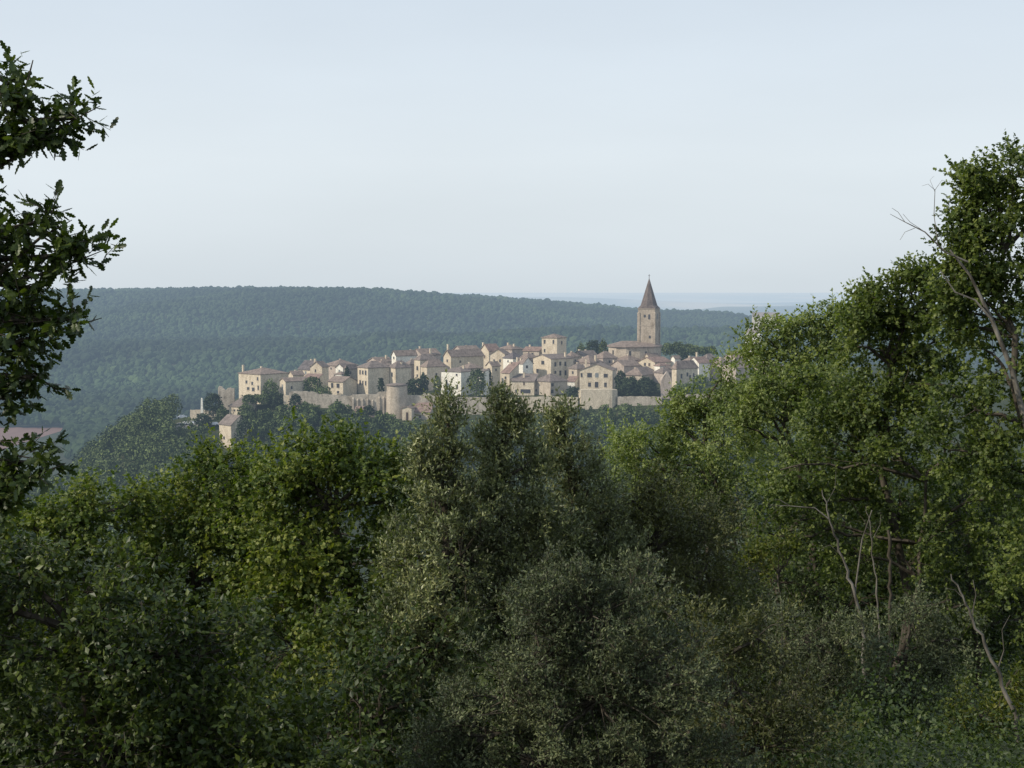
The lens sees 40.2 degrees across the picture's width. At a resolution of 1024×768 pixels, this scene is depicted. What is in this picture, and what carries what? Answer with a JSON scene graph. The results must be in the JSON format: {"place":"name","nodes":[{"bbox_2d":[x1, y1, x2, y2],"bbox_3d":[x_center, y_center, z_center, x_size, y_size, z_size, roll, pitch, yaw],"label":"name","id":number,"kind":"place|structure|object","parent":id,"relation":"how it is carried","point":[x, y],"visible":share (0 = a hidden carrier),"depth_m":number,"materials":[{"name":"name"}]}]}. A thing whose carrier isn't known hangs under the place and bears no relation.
{"place":"outdoors","nodes":[
{"label":"outdoors","id":0,"kind":"place"},
{"bbox_2d":[0,427,62,448],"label":"ploughed field","id":1,"kind":"structure","parent":0,"point":[14,432],"depth_m":1238.05,"materials":[{"name":"soil"}]},
{"bbox_2d":[0,293,1023,767],"bbox_3d":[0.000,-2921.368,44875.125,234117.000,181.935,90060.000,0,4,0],"label":"ground","id":2,"kind":"structure","parent":0,"point":[744,303],"depth_m":1189.12,"materials":[{"name":"green plant"}]},
{"bbox_2d":[0,40,126,533],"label":"oak tree","id":3,"kind":"object","parent":2,"relation":"on","point":[35,134],"visible":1,"depth_m":7.46,"materials":[{"name":"green plant"}]},
{"bbox_2d":[0,458,174,767],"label":"field maple","id":4,"kind":"object","parent":2,"relation":"on","point":[57,522],"visible":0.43,"depth_m":22.13,"materials":[{"name":"green plant"}]},
{"bbox_2d":[0,393,215,593],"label":"knoll woods","id":5,"kind":"object","parent":2,"relation":"on","point":[139,421],"visible":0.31,"depth_m":531.08,"materials":[{"name":"green plant"}]},
{"bbox_2d":[0,514,382,767],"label":"hornbeam","id":6,"kind":"object","parent":2,"relation":"on","point":[158,733],"visible":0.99,"depth_m":11.50,"materials":[{"name":"green plant"}]},
{"bbox_2d":[91,423,305,762],"bbox_3d":[-5.015,4.517,23.092,3.879,7.689,3.248,0,4,0],"label":"field maple","id":7,"kind":"object","parent":2,"relation":"on","point":[191,526],"visible":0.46,"depth_m":22.79,"materials":[{"name":"green plant"}]},
{"bbox_2d":[194,413,211,427],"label":"village tree","id":8,"kind":"object","parent":2,"relation":"on","point":[206,417],"visible":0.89,"depth_m":543.03,"materials":[{"name":"green plant"}]},
{"bbox_2d":[203,392,223,417],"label":"village tree","id":9,"kind":"object","parent":2,"relation":"on","point":[211,398],"visible":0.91,"depth_m":560.13,"materials":[{"name":"green plant"}]},
{"bbox_2d":[218,386,234,409],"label":"ruined wall","id":10,"kind":"structure","parent":2,"relation":"on","point":[228,396],"depth_m":567.50,"materials":[{"name":"stone"}]},
{"bbox_2d":[218,414,247,450],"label":"village house","id":11,"kind":"structure","parent":2,"relation":"on","point":[227,423],"depth_m":526.76,"materials":[{"name":"beige stone"}]},
{"bbox_2d":[228,397,255,414],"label":"village house","id":12,"kind":"structure","parent":2,"relation":"on","point":[235,406],"depth_m":561.49,"materials":[{"name":"beige stone"}]},
{"bbox_2d":[233,416,253,451],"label":"village tree","id":13,"kind":"object","parent":2,"relation":"on","point":[241,428],"visible":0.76,"depth_m":516.88,"materials":[{"name":"green plant"}]},
{"bbox_2d":[241,393,268,412],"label":"village tree","id":14,"kind":"object","parent":2,"relation":"on","point":[248,398],"visible":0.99,"depth_m":560.70,"materials":[{"name":"green plant"}]},
{"bbox_2d":[239,365,288,403],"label":"village house","id":15,"kind":"structure","parent":2,"relation":"on","point":[251,382],"depth_m":578.61,"materials":[{"name":"beige stone"}]},
{"bbox_2d":[261,378,278,395],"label":"village tree","id":16,"kind":"object","parent":2,"relation":"on","point":[266,390],"visible":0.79,"depth_m":566.15,"materials":[{"name":"green plant"}]},
{"bbox_2d":[267,392,283,407],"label":"village tree","id":17,"kind":"object","parent":2,"relation":"on","point":[273,398],"visible":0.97,"depth_m":561.08,"materials":[{"name":"green plant"}]},
{"bbox_2d":[61,466,493,720],"bbox_3d":[-5.060,6.094,30.391,10.349,8.850,5.225,0,4,0],"label":"understory tree","id":18,"kind":"object","parent":2,"relation":"on","point":[279,641],"visible":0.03,"depth_m":30.21,"materials":[{"name":"green plant"}]},
{"bbox_2d":[279,377,307,397],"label":"chapel","id":19,"kind":"structure","parent":2,"relation":"on","point":[288,385],"depth_m":567.70,"materials":[{"name":"beige stone"}]},
{"bbox_2d":[288,393,302,408],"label":"village tree","id":20,"kind":"object","parent":2,"relation":"on","point":[294,400],"visible":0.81,"depth_m":552.21,"materials":[{"name":"green plant"}]},
{"bbox_2d":[297,359,313,375],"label":"village house","id":21,"kind":"structure","parent":2,"relation":"on","point":[304,366],"depth_m":604.59,"materials":[{"name":"beige stone"}]},
{"bbox_2d":[303,376,322,392],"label":"village tree","id":22,"kind":"object","parent":2,"relation":"on","point":[310,380],"visible":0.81,"depth_m":568.04,"materials":[{"name":"green plant"}]},
{"bbox_2d":[310,359,329,390],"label":"village house","id":23,"kind":"structure","parent":2,"relation":"on","point":[319,367],"depth_m":598.70,"materials":[{"name":"beige stone"}]},
{"bbox_2d":[289,391,351,407],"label":"garden wall","id":24,"kind":"structure","parent":2,"relation":"on","point":[322,400],"depth_m":559.57,"materials":[{"name":"stone"}]},
{"bbox_2d":[200,406,450,767],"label":"field maple","id":25,"kind":"object","parent":2,"relation":"on","point":[298,481],"visible":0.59,"depth_m":20.86,"materials":[{"name":"green plant"}]},
{"bbox_2d":[326,359,357,378],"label":"village house","id":26,"kind":"structure","parent":2,"relation":"on","point":[332,369],"depth_m":617.23,"materials":[{"name":"stone"}]},
{"bbox_2d":[327,376,357,395],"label":"village house","id":27,"kind":"structure","parent":2,"relation":"on","point":[343,385],"depth_m":576.34,"materials":[{"name":"beige stone"}]},
{"bbox_2d":[343,364,357,389],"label":"village house","id":28,"kind":"structure","parent":2,"relation":"on","point":[353,370],"depth_m":593.26,"materials":[{"name":"grey stone"}]},
{"bbox_2d":[352,392,386,413],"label":"rampart wall","id":29,"kind":"structure","parent":2,"relation":"on","point":[377,401],"depth_m":559.07,"materials":[{"name":"stone"}]},
{"bbox_2d":[357,361,389,393],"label":"village house","id":30,"kind":"structure","parent":2,"relation":"on","point":[370,373],"depth_m":578.00,"materials":[{"name":"beige stone"}]},
{"bbox_2d":[240,584,511,767],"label":"hornbeam","id":31,"kind":"object","parent":2,"relation":"on","point":[376,714],"visible":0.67,"depth_m":17.25,"materials":[{"name":"green plant"}]},
{"bbox_2d":[386,383,407,418],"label":"round tower","id":32,"kind":"structure","parent":2,"relation":"on","point":[396,398],"depth_m":554.94,"materials":[{"name":"beige stone"}]},
{"bbox_2d":[389,360,411,391],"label":"village house","id":33,"kind":"structure","parent":2,"relation":"on","point":[399,371],"depth_m":579.30,"materials":[{"name":"beige stone"}]},
{"bbox_2d":[391,349,417,363],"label":"village house","id":34,"kind":"structure","parent":2,"relation":"on","point":[405,356],"depth_m":609.26,"materials":[{"name":"ceramic"}]},
{"bbox_2d":[401,405,416,419],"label":"village house","id":35,"kind":"structure","parent":2,"relation":"on","point":[408,412],"depth_m":550.57,"materials":[{"name":"beige stone"}]},
{"bbox_2d":[406,377,426,394],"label":"village tree","id":36,"kind":"object","parent":2,"relation":"on","point":[412,384],"visible":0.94,"depth_m":563.75,"materials":[{"name":"green plant"}]},
{"bbox_2d":[414,402,432,419],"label":"village house","id":37,"kind":"structure","parent":2,"relation":"on","point":[420,409],"depth_m":553.34,"materials":[{"name":"beige stone"}]},
{"bbox_2d":[407,393,441,412],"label":"rampart wall","id":38,"kind":"structure","parent":2,"relation":"on","point":[411,399],"depth_m":557.61,"materials":[{"name":"stone"}]},
{"bbox_2d":[413,354,437,386],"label":"village house","id":39,"kind":"structure","parent":2,"relation":"on","point":[421,359],"depth_m":594.85,"materials":[{"name":"beige stone"}]},
{"bbox_2d":[415,346,441,360],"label":"village house","id":40,"kind":"structure","parent":2,"relation":"on","point":[435,352],"depth_m":626.80,"materials":[{"name":"stone"}]},
{"bbox_2d":[420,359,447,390],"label":"village house","id":41,"kind":"structure","parent":2,"relation":"on","point":[432,368],"depth_m":585.20,"materials":[{"name":"beige stone"}]},
{"bbox_2d":[350,368,520,766],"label":"evergreen oak","id":42,"kind":"object","parent":2,"relation":"on","point":[446,558],"visible":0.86,"depth_m":18.00,"materials":[{"name":"green plant"}]},
{"bbox_2d":[441,365,476,395],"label":"village house","id":43,"kind":"structure","parent":2,"relation":"on","point":[461,374],"depth_m":569.99,"materials":[{"name":"beige stone"}]},
{"bbox_2d":[442,344,484,368],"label":"village house","id":44,"kind":"structure","parent":2,"relation":"on","point":[456,358],"depth_m":603.18,"materials":[{"name":"beige stone"}]},
{"bbox_2d":[447,397,504,414],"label":"rampart wall","id":45,"kind":"structure","parent":2,"relation":"on","point":[479,406],"depth_m":558.70,"materials":[{"name":"stone"}]},
{"bbox_2d":[466,368,486,396],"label":"village tree","id":46,"kind":"object","parent":2,"relation":"on","point":[477,373],"visible":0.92,"depth_m":564.67,"materials":[{"name":"green plant"}]},
{"bbox_2d":[178,401,788,452],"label":"slope scrub","id":47,"kind":"object","parent":2,"relation":"on","point":[582,410],"visible":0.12,"depth_m":541.80,"materials":[{"name":"green plant"}]},
{"bbox_2d":[481,342,499,368],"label":"village house","id":48,"kind":"structure","parent":2,"relation":"on","point":[487,349],"depth_m":620.73,"materials":[{"name":"beige stone"}]},
{"bbox_2d":[485,361,500,387],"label":"village house","id":49,"kind":"structure","parent":2,"relation":"on","point":[493,367],"depth_m":586.36,"materials":[{"name":"beige stone"}]},
{"bbox_2d":[489,348,509,383],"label":"village house","id":50,"kind":"structure","parent":2,"relation":"on","point":[497,354],"depth_m":597.84,"materials":[{"name":"beige stone"}]},
{"bbox_2d":[500,362,519,393],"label":"village house","id":51,"kind":"structure","parent":2,"relation":"on","point":[510,370],"depth_m":573.27,"materials":[{"name":"beige stone"}]},
{"bbox_2d":[502,352,520,368],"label":"village house","id":52,"kind":"structure","parent":2,"relation":"on","point":[510,357],"depth_m":593.46,"materials":[{"name":"stone"}]},
{"bbox_2d":[0,285,1023,460],"bbox_3d":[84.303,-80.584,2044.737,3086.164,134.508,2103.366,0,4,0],"label":"hill woods","id":53,"kind":"object","parent":2,"relation":"on","point":[104,397],"visible":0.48,"depth_m":1999.80,"materials":[{"name":"green plant"}]},
{"bbox_2d":[0,431,1023,767],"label":"back woods","id":54,"kind":"object","parent":2,"relation":"on","point":[486,663],"visible":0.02,"depth_m":48.68,"materials":[{"name":"green plant"}]},
{"bbox_2d":[500,343,523,354],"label":"village house","id":55,"kind":"structure","parent":2,"relation":"on","point":[510,348],"depth_m":636.10,"materials":[{"name":"stone"}]},
{"bbox_2d":[436,380,596,767],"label":"evergreen oak","id":56,"kind":"object","parent":2,"relation":"on","point":[497,463],"visible":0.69,"depth_m":18.47,"materials":[{"name":"green plant"}]},
{"bbox_2d":[510,372,538,394],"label":"village house","id":57,"kind":"structure","parent":2,"relation":"on","point":[523,382],"depth_m":568.89,"materials":[{"name":"beige stone"}]},
{"bbox_2d":[516,356,533,373],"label":"village house","id":58,"kind":"structure","parent":2,"relation":"on","point":[526,364],"depth_m":584.43,"materials":[{"name":"ceramic"}]},
{"bbox_2d":[522,345,541,355],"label":"village house","id":59,"kind":"structure","parent":2,"relation":"on","point":[536,351],"depth_m":610.51,"materials":[{"name":"beige stone"}]},
{"bbox_2d":[173,398,904,522],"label":"slope woods","id":60,"kind":"object","parent":2,"relation":"on","point":[273,421],"visible":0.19,"depth_m":526.18,"materials":[{"name":"green plant"}]},
{"bbox_2d":[507,396,577,412],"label":"rampart wall","id":61,"kind":"structure","parent":2,"relation":"on","point":[542,398],"depth_m":557.64,"materials":[{"name":"beige stone"}]},
{"bbox_2d":[535,373,568,395],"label":"village house","id":62,"kind":"structure","parent":2,"relation":"on","point":[546,384],"depth_m":566.91,"materials":[{"name":"beige stone"}]},
{"bbox_2d":[532,352,573,379],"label":"village house","id":63,"kind":"structure","parent":2,"relation":"on","point":[554,364],"depth_m":589.11,"materials":[{"name":"beige stone"}]},
{"bbox_2d":[541,334,567,353],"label":"square tower","id":64,"kind":"structure","parent":2,"relation":"on","point":[553,343],"depth_m":606.70,"materials":[{"name":"beige stone"}]},
{"bbox_2d":[567,362,584,386],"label":"village house","id":65,"kind":"structure","parent":2,"relation":"on","point":[574,370],"depth_m":582.61,"materials":[{"name":"beige stone"}]},
{"bbox_2d":[383,535,769,767],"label":"grey shrub","id":66,"kind":"object","parent":2,"relation":"on","point":[564,622],"visible":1,"depth_m":12.49,"materials":[{"name":"green plant"}]},
{"bbox_2d":[573,355,602,366],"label":"village house","id":67,"kind":"structure","parent":2,"relation":"on","point":[591,360],"depth_m":592.04,"materials":[{"name":"stone"}]},
{"bbox_2d":[510,384,669,767],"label":"evergreen oak","id":68,"kind":"object","parent":2,"relation":"on","point":[572,475],"visible":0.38,"depth_m":19.44,"materials":[{"name":"green plant"}]},
{"bbox_2d":[577,389,616,409],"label":"bastion","id":69,"kind":"object","parent":2,"relation":"on","point":[598,398],"visible":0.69,"depth_m":557.53,"materials":[{"name":"beige stone"}]},
{"bbox_2d":[580,359,616,388],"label":"village house","id":70,"kind":"structure","parent":2,"relation":"on","point":[600,375],"depth_m":568.61,"materials":[{"name":"beige stone"}]},
{"bbox_2d":[597,351,617,365],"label":"village house","id":71,"kind":"structure","parent":2,"relation":"on","point":[607,357],"depth_m":609.07,"materials":[{"name":"stone"}]},
{"bbox_2d":[610,359,640,377],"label":"village house","id":72,"kind":"structure","parent":2,"relation":"on","point":[625,366],"depth_m":601.93,"materials":[{"name":"stone"}]},
{"bbox_2d":[607,275,662,358],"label":"church","id":73,"kind":"structure","parent":2,"relation":"on","point":[648,325],"depth_m":622.69,"materials":[{"name":"stone"}]},
{"bbox_2d":[614,376,658,395],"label":"garden hedge","id":74,"kind":"object","parent":2,"relation":"on","point":[636,386],"visible":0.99,"depth_m":561.71,"materials":[{"name":"green plant"}]},
{"bbox_2d":[617,396,661,405],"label":"rampart wall","id":75,"kind":"structure","parent":2,"relation":"on","point":[642,400],"depth_m":558.60,"materials":[{"name":"stone"}]},
{"bbox_2d":[625,366,653,384],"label":"village house","id":76,"kind":"structure","parent":2,"relation":"on","point":[638,373],"depth_m":585.03,"materials":[{"name":"beige stone"}]},
{"bbox_2d":[637,356,671,369],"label":"village house","id":77,"kind":"structure","parent":2,"relation":"on","point":[649,362],"depth_m":604.87,"materials":[{"name":"beige stone"}]},
{"bbox_2d":[653,367,671,382],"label":"village house","id":78,"kind":"structure","parent":2,"relation":"on","point":[659,373],"depth_m":587.70,"materials":[{"name":"stone"}]},
{"bbox_2d":[660,372,670,398],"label":"house","id":79,"kind":"structure","parent":2,"relation":"on","point":[665,380],"depth_m":561.38,"materials":[{"name":"stone"}]},
{"bbox_2d":[557,454,784,758],"bbox_3d":[2.227,4.179,20.313,3.391,6.324,2.504,0,4,0],"label":"evergreen oak","id":80,"kind":"object","parent":2,"relation":"on","point":[680,534],"visible":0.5,"depth_m":20.02,"materials":[{"name":"green plant"}]},
{"bbox_2d":[661,341,694,355],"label":"village tree","id":81,"kind":"object","parent":2,"relation":"on","point":[667,348],"visible":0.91,"depth_m":649.12,"materials":[{"name":"green plant"}]},
{"bbox_2d":[671,360,698,387],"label":"village house","id":82,"kind":"structure","parent":2,"relation":"on","point":[684,371],"depth_m":575.54,"materials":[{"name":"beige stone"}]},
{"bbox_2d":[591,340,782,767],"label":"light green tree","id":83,"kind":"object","parent":2,"relation":"on","point":[690,405],"visible":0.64,"depth_m":39.91,"materials":[{"name":"green plant"}]},
{"bbox_2d":[674,382,702,393],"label":"village tree","id":84,"kind":"object","parent":2,"relation":"on","point":[686,385],"visible":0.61,"depth_m":559.93,"materials":[{"name":"green plant"}]},
{"bbox_2d":[690,352,709,380],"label":"village house","id":85,"kind":"structure","parent":2,"relation":"on","point":[700,361],"depth_m":593.10,"materials":[{"name":"beige ceramic"}]},
{"bbox_2d":[688,345,716,355],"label":"village tree","id":86,"kind":"object","parent":2,"relation":"on","point":[701,350],"visible":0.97,"depth_m":647.14,"materials":[{"name":"green plant"}]},
{"bbox_2d":[392,639,1023,767],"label":"undergrowth","id":87,"kind":"object","parent":2,"relation":"on","point":[867,734],"visible":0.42,"depth_m":18.22,"materials":[{"name":"green plant"}]},
{"bbox_2d":[599,431,859,766],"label":"understory tree","id":88,"kind":"object","parent":2,"relation":"on","point":[731,483],"visible":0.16,"depth_m":38.17,"materials":[{"name":"green plant"}]},
{"bbox_2d":[722,360,749,382],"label":"village house","id":89,"kind":"structure","parent":2,"relation":"on","point":[741,368],"depth_m":588.79,"materials":[{"name":"stone"}]},
{"bbox_2d":[642,568,873,767],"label":"evergreen shrub","id":90,"kind":"object","parent":2,"relation":"on","point":[764,723],"visible":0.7,"depth_m":15.15,"materials":[{"name":"green plant"}]},
{"bbox_2d":[752,312,779,329],"bbox_3d":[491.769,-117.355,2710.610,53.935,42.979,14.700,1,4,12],"label":"farm building","id":91,"kind":"structure","parent":2,"relation":"on","point":[761,314],"depth_m":2706.72,"materials":[{"name":"beige stone"}]},
{"bbox_2d":[729,522,811,754],"bbox_3d":[4.948,5.378,27.431,1.740,5.394,1.120,1,4,15],"label":"tree","id":92,"kind":"object","parent":2,"relation":"on","point":[763,550],"visible":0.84,"depth_m":27.23,"materials":[{"name":"green plant"}]},
{"bbox_2d":[692,346,876,717],"bbox_3d":[7.000,4.554,36.715,4.861,11.129,3.783,-2,4,-26],"label":"light green tree","id":93,"kind":"object","parent":2,"relation":"on","point":[757,404],"visible":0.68,"depth_m":35.92,"materials":[{"name":"green plant"}]},
{"bbox_2d":[726,275,875,702],"bbox_3d":[7.775,3.610,37.380,4.366,13.017,2.166,0,4,0],"label":"light green tree","id":94,"kind":"object","parent":2,"relation":"on","point":[788,332],"visible":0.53,"depth_m":36.80,"materials":[{"name":"green plant"}]},
{"bbox_2d":[734,587,891,758],"bbox_3d":[4.963,5.087,23.420,2.343,3.253,2.110,-3,5,-35],"label":"grey shrub","id":95,"kind":"object","parent":2,"relation":"on","point":[832,652],"visible":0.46,"depth_m":23.24,"materials":[{"name":"green plant"}]},
{"bbox_2d":[774,476,871,719],"bbox_3d":[5.679,4.043,25.836,1.883,4.946,0.135,0,4,0],"label":"bare trunk","id":96,"kind":"object","parent":2,"relation":"on","point":[848,578],"visible":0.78,"depth_m":25.76,"materials":[{"name":"grey plant"}]},
{"bbox_2d":[791,643,858,752],"bbox_3d":[5.368,5.641,24.447,1.425,2.223,1.227,0,4,0],"label":"yellow shrub","id":97,"kind":"object","parent":2,"relation":"on","point":[835,675],"visible":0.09,"depth_m":24.27,"materials":[{"name":"green plant"}]},
{"bbox_2d":[710,460,975,699],"bbox_3d":[8.180,5.138,34.903,6.467,6.799,4.388,1,4,18],"label":"understory tree","id":98,"kind":"object","parent":2,"relation":"on","point":[798,580],"visible":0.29,"depth_m":34.32,"materials":[{"name":"green plant"}]},
{"bbox_2d":[866,512,880,683],"bbox_3d":[7.591,4.972,29.409,0.407,4.862,0.108,0,4,0],"label":"bare trunk","id":99,"kind":"object","parent":2,"relation":"on","point":[875,574],"visible":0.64,"depth_m":29.31,"materials":[{"name":"grey plant"}]},
{"bbox_2d":[732,387,1023,692],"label":"oak tree","id":100,"kind":"object","parent":2,"relation":"on","point":[922,550],"visible":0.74,"depth_m":30.17,"materials":[{"name":"green plant"}]},
{"bbox_2d":[786,250,989,691],"bbox_3d":[8.328,2.412,31.312,4.835,10.779,3.297,0,4,0],"label":"oak tree","id":101,"kind":"object","parent":2,"relation":"on","point":[885,314],"visible":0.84,"depth_m":30.81,"materials":[{"name":"green plant"}]},
{"bbox_2d":[887,530,892,691],"bbox_3d":[7.789,5.110,28.914,0.165,4.245,0.116,1,4,21],"label":"bare trunk","id":102,"kind":"object","parent":2,"relation":"on","point":[890,564],"visible":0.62,"depth_m":28.82,"materials":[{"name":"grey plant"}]},
{"bbox_2d":[815,575,992,744],"bbox_3d":[6.231,4.779,22.529,3.012,3.436,2.354,0,4,0],"label":"grey shrub","id":103,"kind":"object","parent":2,"relation":"on","point":[926,648],"visible":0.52,"depth_m":22.21,"materials":[{"name":"green plant"}]},
{"bbox_2d":[846,440,1023,699],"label":"understory tree","id":104,"kind":"object","parent":2,"relation":"on","point":[999,620],"visible":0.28,"depth_m":32.23,"materials":[{"name":"green plant"}]},
{"bbox_2d":[892,128,1023,609],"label":"oak tree","id":105,"kind":"object","parent":2,"relation":"on","point":[966,288],"visible":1,"depth_m":26.76,"materials":[{"name":"green plant"}]},
{"bbox_2d":[907,638,1023,742],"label":"yellow shrub","id":106,"kind":"object","parent":2,"relation":"on","point":[1012,696],"visible":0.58,"depth_m":20.33,"materials":[{"name":"green plant"}]},
{"bbox_2d":[947,574,1019,742],"bbox_3d":[6.677,3.994,19.808,1.146,2.642,0.098,0,4,0],"label":"bare trunk","id":107,"kind":"object","parent":2,"relation":"on","point":[1003,689],"visible":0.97,"depth_m":19.79,"materials":[{"name":"grey plant"}]},
{"bbox_2d":[0,0,1023,292],"label":"sky","id":108,"kind":"structure","parent":0,"point":[441,146],"materials":[{"name":"blue"}]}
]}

